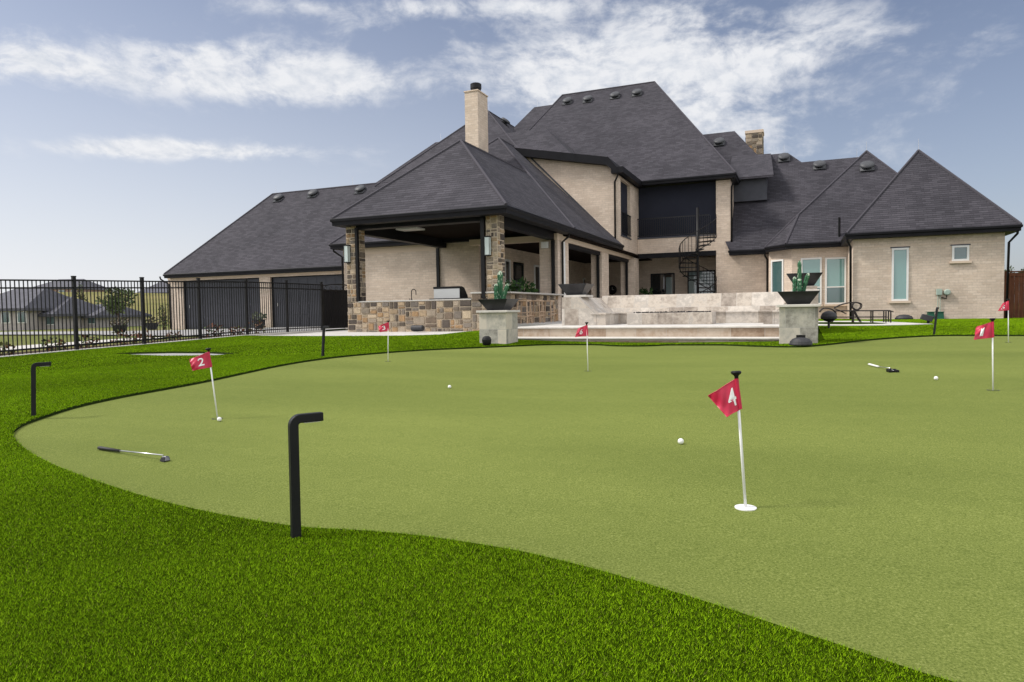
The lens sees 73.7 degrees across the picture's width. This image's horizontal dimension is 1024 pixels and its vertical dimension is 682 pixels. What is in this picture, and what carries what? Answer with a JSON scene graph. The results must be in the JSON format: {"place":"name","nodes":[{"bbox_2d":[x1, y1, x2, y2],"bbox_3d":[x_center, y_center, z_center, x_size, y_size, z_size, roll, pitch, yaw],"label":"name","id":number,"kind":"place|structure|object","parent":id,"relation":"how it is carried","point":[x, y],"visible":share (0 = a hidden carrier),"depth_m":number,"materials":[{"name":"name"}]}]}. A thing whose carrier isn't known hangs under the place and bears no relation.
{"place":"outdoors","nodes":[
{"label":"outdoors","id":0,"kind":"place"},
{"bbox_2d":[38,297,100,329],"bbox_3d":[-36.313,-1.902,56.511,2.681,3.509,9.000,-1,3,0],"label":"neighbour house","id":1,"kind":"structure","parent":0,"point":[64,319],"depth_m":54.22,"materials":[{"name":"grey"}]},
{"bbox_2d":[47,317,53,324],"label":"window","id":2,"kind":"structure","parent":1,"relation":"in","point":[48,318],"depth_m":52.35,"materials":[{"name":"teal"}]},
{"bbox_2d":[1,337,161,349],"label":"pavement","id":3,"kind":"structure","parent":0,"point":[32,346],"depth_m":21.26,"materials":[{"name":"concrete"}]},
{"bbox_2d":[0,292,169,324],"bbox_3d":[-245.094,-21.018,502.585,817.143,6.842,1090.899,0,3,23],"label":"hill","id":4,"kind":"structure","parent":0,"point":[92,295],"depth_m":118.22,"materials":[{"name":"green plant"}]},
{"bbox_2d":[34,279,113,291],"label":"neighbour house","id":5,"kind":"structure","parent":4,"relation":"on","point":[66,285],"depth_m":179.57,"materials":[{"name":"grey"}]},
{"bbox_2d":[77,282,86,300],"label":"tree","id":6,"kind":"object","parent":4,"relation":"on","point":[81,295],"visible":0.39,"depth_m":109.75,"materials":[{"name":"green plant"}]},
{"bbox_2d":[138,282,166,292],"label":"neighbour house","id":7,"kind":"structure","parent":4,"relation":"on","point":[156,288],"depth_m":192.26,"materials":[{"name":"grey"}]},
{"bbox_2d":[0,326,343,335],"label":"driveway","id":8,"kind":"structure","parent":0,"point":[64,332],"depth_m":33.00,"materials":[{"name":"grey concrete"}]},
{"bbox_2d":[110,317,128,332],"bbox_3d":[-15.525,-0.658,26.970,0.766,0.655,0.784,0,3,23],"label":"round pot","id":9,"kind":"object","parent":8,"relation":"on","point":[121,326],"visible":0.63,"depth_m":26.86,"materials":[{"name":"black ceramic"}]},
{"bbox_2d":[146,316,160,329],"bbox_3d":[-15.313,-0.766,29.004,0.711,0.581,0.732,0,3,23],"label":"round pot","id":10,"kind":"object","parent":8,"relation":"on","point":[152,323],"visible":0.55,"depth_m":28.85,"materials":[{"name":"green ceramic"}]},
{"bbox_2d":[252,311,265,328],"bbox_3d":[-12.199,-1.014,32.963,0.714,0.868,0.712,-2,3,-17],"label":"urn pot","id":11,"kind":"object","parent":8,"relation":"on","point":[259,319],"visible":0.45,"depth_m":32.78,"materials":[{"name":"black ceramic"}]},
{"bbox_2d":[133,353,222,355],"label":"concrete path","id":12,"kind":"structure","parent":0,"point":[167,354],"depth_m":14.73,"materials":[{"name":"grey concrete"}]},
{"bbox_2d":[0,312,1009,353],"bbox_3d":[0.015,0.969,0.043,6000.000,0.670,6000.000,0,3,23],"label":"ground","id":13,"kind":"structure","parent":0,"point":[32,338],"depth_m":30.59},
{"bbox_2d":[0,289,67,330],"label":"neighbour house","id":14,"kind":"structure","parent":13,"relation":"on","point":[26,308],"depth_m":51.62,"materials":[{"name":"grey"}]},
{"bbox_2d":[1,311,10,322],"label":"window","id":15,"kind":"structure","parent":14,"relation":"in","point":[4,312],"depth_m":50.36,"materials":[{"name":"teal glass"}]},
{"bbox_2d":[17,311,26,322],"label":"window","id":16,"kind":"structure","parent":14,"relation":"in","point":[18,312],"depth_m":50.36,"materials":[{"name":"teal"}]},
{"bbox_2d":[95,286,136,324],"bbox_3d":[-22.984,-1.818,39.972,2.125,2.883,2.110,0,3,23],"label":"tree","id":17,"kind":"object","parent":13,"relation":"on","point":[110,303],"visible":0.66,"depth_m":39.72,"materials":[{"name":"green plant"}]},
{"bbox_2d":[81,304,151,327],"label":"neighbour house","id":18,"kind":"structure","parent":13,"relation":"on","point":[100,318],"depth_m":58.46,"materials":[{"name":"grey"}]},
{"bbox_2d":[87,318,94,323],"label":"window","id":19,"kind":"structure","parent":18,"relation":"in","point":[93,319],"depth_m":56.34,"materials":[{"name":"teal"}]},
{"bbox_2d":[1,331,294,355],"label":"planting bed","id":20,"kind":"object","parent":13,"relation":"on","point":[15,353],"visible":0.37,"depth_m":19.02,"materials":[{"name":"brown soil"}]},
{"bbox_2d":[0,341,15,354],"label":"shrub","id":21,"kind":"object","parent":20,"relation":"on","point":[6,345],"visible":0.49,"depth_m":16.31,"materials":[{"name":"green plant"}]},
{"bbox_2d":[40,337,66,350],"bbox_3d":[-11.739,0.096,17.489,0.565,0.456,0.579,-3,3,-40],"label":"shrub","id":22,"kind":"object","parent":20,"relation":"on","point":[53,349],"visible":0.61,"depth_m":17.50,"materials":[{"name":"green plant"}]},
{"bbox_2d":[79,334,98,347],"bbox_3d":[-11.473,0.033,18.445,0.624,0.464,0.617,1,3,41],"label":"shrub","id":23,"kind":"object","parent":20,"relation":"on","point":[87,346],"visible":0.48,"depth_m":18.38,"materials":[{"name":"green plant"}]},
{"bbox_2d":[111,329,140,344],"bbox_3d":[-10.987,-0.082,19.413,0.730,0.550,0.741,0,3,23],"label":"shrub","id":24,"kind":"object","parent":20,"relation":"on","point":[118,335],"visible":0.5,"depth_m":19.39,"materials":[{"name":"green plant"}]},
{"bbox_2d":[135,330,156,342],"bbox_3d":[-10.896,-0.090,20.303,0.607,0.490,0.583,0,3,23],"label":"shrub","id":25,"kind":"object","parent":20,"relation":"on","point":[146,336],"visible":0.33,"depth_m":20.23,"materials":[{"name":"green plant"}]},
{"bbox_2d":[165,331,182,339],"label":"shrub","id":26,"kind":"object","parent":20,"relation":"on","point":[173,335],"visible":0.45,"depth_m":21.25,"materials":[{"name":"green plant"}]},
{"bbox_2d":[204,323,224,336],"bbox_3d":[-9.743,-0.336,22.347,0.672,0.543,0.664,0,3,23],"label":"shrub","id":27,"kind":"object","parent":20,"relation":"on","point":[215,325],"visible":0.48,"depth_m":22.32,"materials":[{"name":"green plant"}]},
{"bbox_2d":[229,326,243,334],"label":"shrub","id":28,"kind":"object","parent":20,"relation":"on","point":[236,330],"visible":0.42,"depth_m":23.22,"materials":[{"name":"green plant"}]},
{"bbox_2d":[249,320,265,333],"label":"shrub","id":29,"kind":"object","parent":20,"relation":"on","point":[260,328],"visible":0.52,"depth_m":24.20,"materials":[{"name":"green plant"}]},
{"bbox_2d":[0,330,325,356],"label":"kerb","id":30,"kind":"structure","parent":13,"relation":"on","point":[281,333],"depth_m":20.45,"materials":[{"name":"concrete"}]},
{"bbox_2d":[0,276,323,355],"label":"metal fence","id":31,"kind":"object","parent":30,"relation":"on","point":[76,344],"visible":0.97,"depth_m":19.11,"materials":[{"name":"black metal"}]},
{"bbox_2d":[323,284,354,328],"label":"metal gate","id":32,"kind":"structure","parent":31,"relation":"attached to","point":[335,307],"depth_m":26.74,"materials":[{"name":"black metal"}]},
{"bbox_2d":[157,304,169,329],"bbox_3d":[-20.425,-1.241,40.030,0.802,1.912,0.660,0,3,23],"label":"tree","id":33,"kind":"object","parent":13,"relation":"on","point":[163,316],"visible":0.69,"depth_m":39.95,"materials":[{"name":"green plant"}]},
{"bbox_2d":[255,330,465,335],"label":"walkway","id":34,"kind":"structure","parent":13,"relation":"on","point":[339,333],"depth_m":20.95,"materials":[{"name":"concrete"}]},
{"bbox_2d":[347,289,471,331],"bbox_3d":[-3.192,-0.956,22.138,4.669,1.472,0.845,0,3,23],"label":"kitchen counter","id":35,"kind":"object","parent":34,"relation":"on","point":[438,315],"visible":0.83,"depth_m":21.73,"materials":[{"name":"stone"}]},
{"bbox_2d":[429,286,471,299],"bbox_3d":[-1.842,-1.522,21.607,1.391,0.402,0.680,0,3,23],"label":"grill","id":36,"kind":"object","parent":35,"relation":"on","point":[452,292],"visible":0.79,"depth_m":21.43,"materials":[{"name":"silver metal"}]},
{"bbox_2d":[411,325,424,331],"bbox_3d":[-2.836,-0.380,20.498,0.400,0.190,0.177,0,3,23],"label":"ground speaker","id":37,"kind":"object","parent":34,"relation":"on","point":[416,328],"visible":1,"depth_m":20.43},
{"bbox_2d":[470,291,563,330],"bbox_3d":[0.343,-0.974,23.210,1.140,1.300,5.558,0,3,23],"label":"bar counter","id":38,"kind":"object","parent":34,"relation":"on","point":[477,305],"visible":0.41,"depth_m":22.37,"materials":[{"name":"stone"}]},
{"bbox_2d":[505,276,538,292],"bbox_3d":[0.198,-1.480,24.064,1.484,1.641,1.599,0,3,23],"label":"potted fern","id":39,"kind":"object","parent":38,"relation":"on","point":[513,287],"visible":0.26,"depth_m":23.89,"materials":[{"name":"green plant"}]},
{"bbox_2d":[159,81,1022,329],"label":"house","id":40,"kind":"structure","parent":13,"relation":"on","point":[602,190],"depth_m":32.38,"materials":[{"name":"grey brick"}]},
{"bbox_2d":[184,278,259,328],"bbox_3d":[-16.269,-2.065,38.392,5.687,2.804,0.184,0,3,23],"label":"garage door","id":41,"kind":"structure","parent":40,"relation":"in","point":[240,279],"depth_m":38.40,"materials":[{"name":"grey paint"}]},
{"bbox_2d":[271,274,344,326],"bbox_3d":[-10.711,-2.047,36.046,4.882,2.804,0.184,0,3,23],"label":"garage door","id":42,"kind":"structure","parent":40,"relation":"in","point":[334,278],"depth_m":36.20,"materials":[{"name":"grey paint"}]},
{"bbox_2d":[505,259,510,284],"bbox_3d":[-0.190,-2.293,30.449,0.058,2.690,0.632,0,3,23],"label":"door","id":43,"kind":"structure","parent":40,"relation":"in","point":[507,262],"depth_m":30.45,"materials":[{"name":"grey glass"}]},
{"bbox_2d":[513,262,523,291],"bbox_3d":[0.313,-2.937,31.638,0.058,1.386,1.157,0,3,23],"label":"window","id":44,"kind":"structure","parent":40,"relation":"in","point":[518,268],"depth_m":31.53,"materials":[{"name":"black glass"}]},
{"bbox_2d":[534,265,539,292],"bbox_3d":[1.265,-2.439,33.897,0.058,2.644,0.795,0,3,23],"label":"door","id":45,"kind":"structure","parent":40,"relation":"in","point":[536,267],"depth_m":33.92,"materials":[{"name":"grey glass"}]},
{"bbox_2d":[609,285,616,294],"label":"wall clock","id":46,"kind":"object","parent":40,"relation":"attached to","point":[612,289],"depth_m":40.66,"materials":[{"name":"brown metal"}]},
{"bbox_2d":[651,273,674,294],"bbox_3d":[8.737,-2.678,39.584,1.384,2.479,0.057,0,3,23],"label":"door","id":47,"kind":"structure","parent":40,"relation":"in","point":[662,283],"depth_m":39.56,"materials":[{"name":"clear glass"}]},
{"bbox_2d":[687,270,714,293],"bbox_3d":[10.613,-2.678,38.277,1.513,2.537,0.047,0,3,23],"label":"door","id":48,"kind":"structure","parent":40,"relation":"in","point":[705,275],"depth_m":38.24,"materials":[{"name":"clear glass"}]},
{"bbox_2d":[771,259,783,291],"bbox_3d":[12.588,-2.982,32.400,0.050,1.728,0.842,-2,3,-18],"label":"window","id":49,"kind":"structure","parent":40,"relation":"in","point":[777,266],"depth_m":32.39,"materials":[{"name":"teal glass"}]},
{"bbox_2d":[801,257,822,305],"bbox_3d":[13.651,-2.684,31.149,1.037,2.217,0.088,0,3,23],"label":"window","id":50,"kind":"structure","parent":40,"relation":"in","point":[809,265],"depth_m":31.09,"materials":[{"name":"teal glass"}]},
{"bbox_2d":[823,257,846,305],"bbox_3d":[14.580,-2.667,30.757,1.018,2.192,0.088,0,3,23],"label":"window","id":51,"kind":"structure","parent":40,"relation":"in","point":[835,267],"depth_m":30.77,"materials":[{"name":"teal glass"}]},
{"bbox_2d":[889,246,910,302],"bbox_3d":[15.178,-2.585,26.695,0.739,2.201,0.089,0,3,23],"label":"window","id":52,"kind":"structure","parent":40,"relation":"in","point":[900,255],"depth_m":26.72,"materials":[{"name":"teal glass"}]},
{"bbox_2d":[936,289,941,306],"bbox_3d":[16.396,-1.454,26.215,0.185,1.088,0.104,0,3,23],"label":"meter box","id":53,"kind":"object","parent":40,"relation":"attached to","point":[938,291],"visible":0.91,"depth_m":26.17,"materials":[{"name":"grey metal"}]},
{"bbox_2d":[941,289,950,298],"bbox_3d":[16.595,-1.792,26.102,0.294,0.368,0.124,0,3,23],"label":"gas meter","id":54,"kind":"object","parent":40,"relation":"attached to","point":[947,292],"visible":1,"depth_m":26.04,"materials":[{"name":"metal"}]},
{"bbox_2d":[949,244,971,263],"bbox_3d":[17.011,-3.312,25.884,0.713,0.719,0.089,0,3,23],"label":"window","id":55,"kind":"structure","parent":40,"relation":"in","point":[960,252],"depth_m":25.90,"materials":[{"name":"white"}]},
{"bbox_2d":[1004,271,1023,317],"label":"timber fence","id":56,"kind":"object","parent":13,"relation":"on","point":[1016,301],"visible":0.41,"depth_m":25.77,"materials":[{"name":"brown wood"}]},
{"bbox_2d":[0,319,1023,681],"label":"lawn","id":57,"kind":"structure","parent":0,"point":[466,651],"depth_m":2.39,"materials":[{"name":"green plant"}]},
{"bbox_2d":[31,362,50,415],"bbox_3d":[-4.832,0.530,7.006,0.192,0.624,0.060,-3,3,-32],"label":"path light","id":58,"kind":"object","parent":57,"relation":"on","point":[33,387],"visible":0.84,"depth_m":6.96,"materials":[{"name":"black paint"}]},
{"bbox_2d":[0,449,318,578],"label":"turf","id":59,"kind":"structure","parent":57,"relation":"on","point":[18,515],"depth_m":3.50,"materials":[{"name":"green plant"}]},
{"bbox_2d":[288,412,323,537],"bbox_3d":[-0.961,0.664,3.205,0.168,0.648,0.068,-3,3,-32],"label":"path light","id":60,"kind":"object","parent":57,"relation":"on","point":[295,421],"visible":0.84,"depth_m":3.16,"materials":[{"name":"black paint"}]},
{"bbox_2d":[321,326,329,355],"bbox_3d":[-3.475,0.041,12.761,0.198,0.649,0.083,0,3,23],"label":"path light","id":61,"kind":"object","parent":57,"relation":"on","point":[323,340],"visible":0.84,"depth_m":12.77,"materials":[{"name":"black paint"}]},
{"bbox_2d":[0,344,820,451],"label":"turf","id":62,"kind":"structure","parent":57,"relation":"on","point":[91,376],"depth_m":9.97,"materials":[{"name":"green plant"}]},
{"bbox_2d":[482,336,490,345],"bbox_3d":[-0.549,0.006,14.819,0.210,0.230,0.210,0,3,23],"label":"globe light","id":63,"kind":"object","parent":57,"relation":"on","point":[486,340],"visible":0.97,"depth_m":14.74,"materials":[{"name":"black paint"}]},
{"bbox_2d":[476,310,519,343],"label":"planter pillar","id":64,"kind":"structure","parent":57,"relation":"on","point":[499,326],"depth_m":15.34,"materials":[{"name":"grey stone"}]},
{"bbox_2d":[478,299,518,309],"bbox_3d":[-0.301,-0.828,15.585,0.720,0.253,0.720,0,3,23],"label":"planter bowl","id":65,"kind":"object","parent":64,"relation":"on","point":[498,304],"visible":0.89,"depth_m":15.35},
{"bbox_2d":[494,271,508,298],"bbox_3d":[-0.229,-1.247,15.505,0.362,0.695,0.175,0,3,23],"label":"cactus","id":66,"kind":"object","parent":65,"relation":"on","point":[500,292],"visible":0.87,"depth_m":15.49,"materials":[{"name":"green plant"}]},
{"bbox_2d":[0,317,1023,373],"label":"turf","id":67,"kind":"structure","parent":57,"relation":"on","point":[1002,324],"depth_m":15.59,"materials":[{"name":"green plant"}]},
{"bbox_2d":[13,336,1023,681],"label":"putting green","id":68,"kind":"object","parent":57,"relation":"on","point":[885,520],"visible":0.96,"depth_m":4.49,"materials":[{"name":"green plant"}]},
{"bbox_2d":[97,446,169,461],"bbox_3d":[-2.876,0.843,5.175,0.920,0.044,0.055,1,3,32],"label":"putter","id":69,"kind":"object","parent":68,"relation":"on","point":[164,458],"visible":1,"depth_m":5.16,"materials":[{"name":"silver metal"}]},
{"bbox_2d":[189,348,222,419],"bbox_3d":[-3.024,0.435,6.761,0.310,0.732,0.108,-1,3,6],"label":"golf flag","id":70,"kind":"object","parent":68,"relation":"on","point":[202,361],"visible":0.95,"depth_m":6.76,"materials":[{"name":"red fabric"}]},
{"bbox_2d":[378,321,390,361],"bbox_3d":[-2.259,0.016,12.073,0.228,0.752,0.118,-1,3,4],"label":"golf flag","id":71,"kind":"object","parent":68,"relation":"on","point":[383,327],"visible":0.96,"depth_m":12.08,"materials":[{"name":"red fabric"}]},
{"bbox_2d":[575,322,587,369],"bbox_3d":[1.051,0.097,10.013,0.233,0.746,0.111,0,3,23],"label":"golf flag","id":72,"kind":"object","parent":68,"relation":"on","point":[582,331],"visible":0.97,"depth_m":10.00,"materials":[{"name":"red fabric"}]},
{"bbox_2d":[708,371,756,510],"bbox_3d":[1.126,0.516,3.490,0.238,0.729,0.108,0,3,23],"label":"golf flag","id":73,"kind":"object","parent":68,"relation":"on","point":[726,399],"visible":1,"depth_m":3.48,"materials":[{"name":"red fabric"}]},
{"bbox_2d":[868,363,898,371],"bbox_3d":[4.784,0.344,8.853,0.120,0.048,0.876,0,3,9],"label":"putter","id":74,"kind":"object","parent":68,"relation":"on","point":[891,370],"visible":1,"depth_m":8.52,"materials":[{"name":"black metal"}]},
{"bbox_2d":[974,318,999,390],"bbox_3d":[4.715,0.147,6.801,0.248,0.747,0.123,0,3,13],"label":"golf flag","id":75,"kind":"object","parent":68,"relation":"on","point":[984,331],"visible":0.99,"depth_m":6.79,"materials":[{"name":"red fabric"}]},
{"bbox_2d":[998,299,1009,341],"bbox_3d":[8.573,-0.340,11.881,0.225,0.782,0.120,0,3,23],"label":"golf flag","id":76,"kind":"object","parent":68,"relation":"on","point":[1004,306],"visible":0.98,"depth_m":11.87,"materials":[{"name":"red fabric"}]},
{"bbox_2d":[518,325,778,341],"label":"patio steps","id":77,"kind":"structure","parent":57,"relation":"on","point":[726,333],"depth_m":15.46,"materials":[{"name":"beige stone"}]},
{"bbox_2d":[776,304,820,343],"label":"planter pillar","id":78,"kind":"structure","parent":57,"relation":"on","point":[797,319],"depth_m":13.23,"materials":[{"name":"grey stone"}]},
{"bbox_2d":[778,291,819,303],"bbox_3d":[5.671,-0.853,13.511,0.760,0.253,0.760,0,3,23],"label":"planter bowl","id":79,"kind":"object","parent":78,"relation":"on","point":[798,297],"visible":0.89,"depth_m":13.24,"materials":[{"name":"black metal"}]},
{"bbox_2d":[792,260,809,290],"bbox_3d":[5.702,-1.258,13.467,0.303,0.666,0.185,-1,3,-6],"label":"cactus","id":80,"kind":"object","parent":79,"relation":"on","point":[797,285],"visible":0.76,"depth_m":13.46,"materials":[{"name":"green plant"}]},
{"bbox_2d":[789,335,812,345],"bbox_3d":[5.426,-0.018,12.826,0.410,0.190,0.410,0,3,23],"label":"garden speaker","id":81,"kind":"object","parent":57,"relation":"on","point":[800,340],"visible":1,"depth_m":12.69},
{"bbox_2d":[820,311,836,327],"bbox_3d":[8.223,-0.540,17.720,0.399,0.482,0.399,0,3,23],"label":"dome light","id":82,"kind":"object","parent":57,"relation":"on","point":[828,316],"visible":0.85,"depth_m":17.59,"materials":[{"name":"plastic"}]},
{"bbox_2d":[895,314,912,318],"bbox_3d":[14.890,-0.907,25.929,0.619,0.200,0.538,0,3,23],"label":"dome speaker","id":83,"kind":"object","parent":57,"relation":"on","point":[904,316],"visible":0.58,"depth_m":25.75},
{"bbox_2d":[920,314,933,323],"bbox_3d":[11.152,-0.564,18.345,0.318,0.327,0.170,0,3,23],"label":"spotlight","id":84,"kind":"object","parent":57,"relation":"on","point":[928,318],"visible":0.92,"depth_m":18.27,"materials":[{"name":"plastic"}]},
{"bbox_2d":[927,312,934,318],"bbox_3d":[16.061,-0.943,26.184,0.246,0.368,0.380,0,3,23],"label":"valve box","id":85,"kind":"object","parent":57,"relation":"on","point":[931,313],"visible":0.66,"depth_m":26.02,"materials":[{"name":"green plastic"}]},
{"bbox_2d":[933,307,938,333],"bbox_3d":[8.926,-0.384,14.349,0.340,0.654,0.083,-3,4,-45],"label":"path light","id":86,"kind":"object","parent":57,"relation":"on","point":[935,320],"visible":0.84,"depth_m":14.26,"materials":[{"name":"black paint"}]},
{"bbox_2d":[937,312,943,318],"bbox_3d":[16.333,-0.940,26.070,0.257,0.365,0.380,0,3,23],"label":"valve box","id":87,"kind":"object","parent":57,"relation":"on","point":[940,315],"visible":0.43,"depth_m":25.91,"materials":[{"name":"green plastic"}]},
{"bbox_2d":[0,0,1023,295],"label":"sky","id":88,"kind":"structure","parent":0,"point":[133,133],"materials":[{"name":"blue"}]},
{"bbox_2d":[518,321,778,326],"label":"patio","id":89,"kind":"structure","parent":0,"point":[556,323],"depth_m":17.51,"materials":[{"name":"concrete"}]},
{"bbox_2d":[516,300,532,323],"bbox_3d":[0.380,-0.918,21.471,0.414,0.747,0.414,0,3,23],"label":"bar stool","id":90,"kind":"object","parent":89,"relation":"on","point":[526,312],"visible":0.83,"depth_m":21.52,"materials":[{"name":"brown wood"}]},
{"bbox_2d":[529,300,544,322],"bbox_3d":[0.807,-0.970,22.484,0.414,0.747,0.414,0,3,23],"label":"bar stool","id":91,"kind":"object","parent":89,"relation":"on","point":[539,312],"visible":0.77,"depth_m":22.38,"materials":[{"name":"brown wood"}]},
{"bbox_2d":[541,300,555,321],"bbox_3d":[1.234,-1.022,23.496,0.414,0.747,0.414,0,3,23],"label":"bar stool","id":92,"kind":"object","parent":89,"relation":"on","point":[550,312],"visible":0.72,"depth_m":23.39,"materials":[{"name":"brown wood"}]},
{"bbox_2d":[639,287,652,294],"bbox_3d":[7.400,-2.212,38.023,1.248,1.628,1.235,0,3,23],"label":"potted palm","id":93,"kind":"object","parent":89,"relation":"on","point":[645,292],"visible":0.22,"depth_m":37.99,"materials":[{"name":"green plant"}]},
{"bbox_2d":[562,286,819,324],"bbox_3d":[4.716,-0.915,18.220,6.322,0.892,2.630,0,3,23],"label":"fire pit seating","id":94,"kind":"object","parent":89,"relation":"on","point":[747,307],"visible":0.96,"depth_m":18.26,"materials":[{"name":"beige stone"}]},
{"bbox_2d":[558,283,593,294],"bbox_3d":[1.763,-1.404,18.697,0.800,0.303,0.800,0,3,23],"label":"fire bowl","id":95,"kind":"object","parent":94,"relation":"on","point":[577,289],"visible":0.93,"depth_m":18.43,"materials":[{"name":"black metal"}]},
{"bbox_2d":[787,272,822,285],"bbox_3d":[7.049,-1.473,16.462,0.800,0.303,0.800,0,3,23],"label":"fire bowl","id":96,"kind":"object","parent":94,"relation":"on","point":[813,279],"visible":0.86,"depth_m":16.14,"materials":[{"name":"black metal"}]},
{"bbox_2d":[679,208,716,293],"bbox_3d":[9.407,-4.002,34.570,1.870,5.450,1.866,0,3,23],"label":"spiral stair","id":97,"kind":"object","parent":89,"relation":"on","point":[696,263],"visible":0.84,"depth_m":34.43,"materials":[{"name":"black metal"}]},
{"bbox_2d":[818,321,926,325],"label":"side patio","id":98,"kind":"structure","parent":0,"point":[897,323],"depth_m":18.71,"materials":[{"name":"concrete"}]},
{"bbox_2d":[819,302,893,322],"bbox_3d":[9.960,-0.835,19.821,1.918,0.604,0.585,0,3,23],"label":"garden bench","id":99,"kind":"object","parent":98,"relation":"on","point":[854,310],"visible":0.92,"depth_m":19.66,"materials":[{"name":"metal"}]}
]}

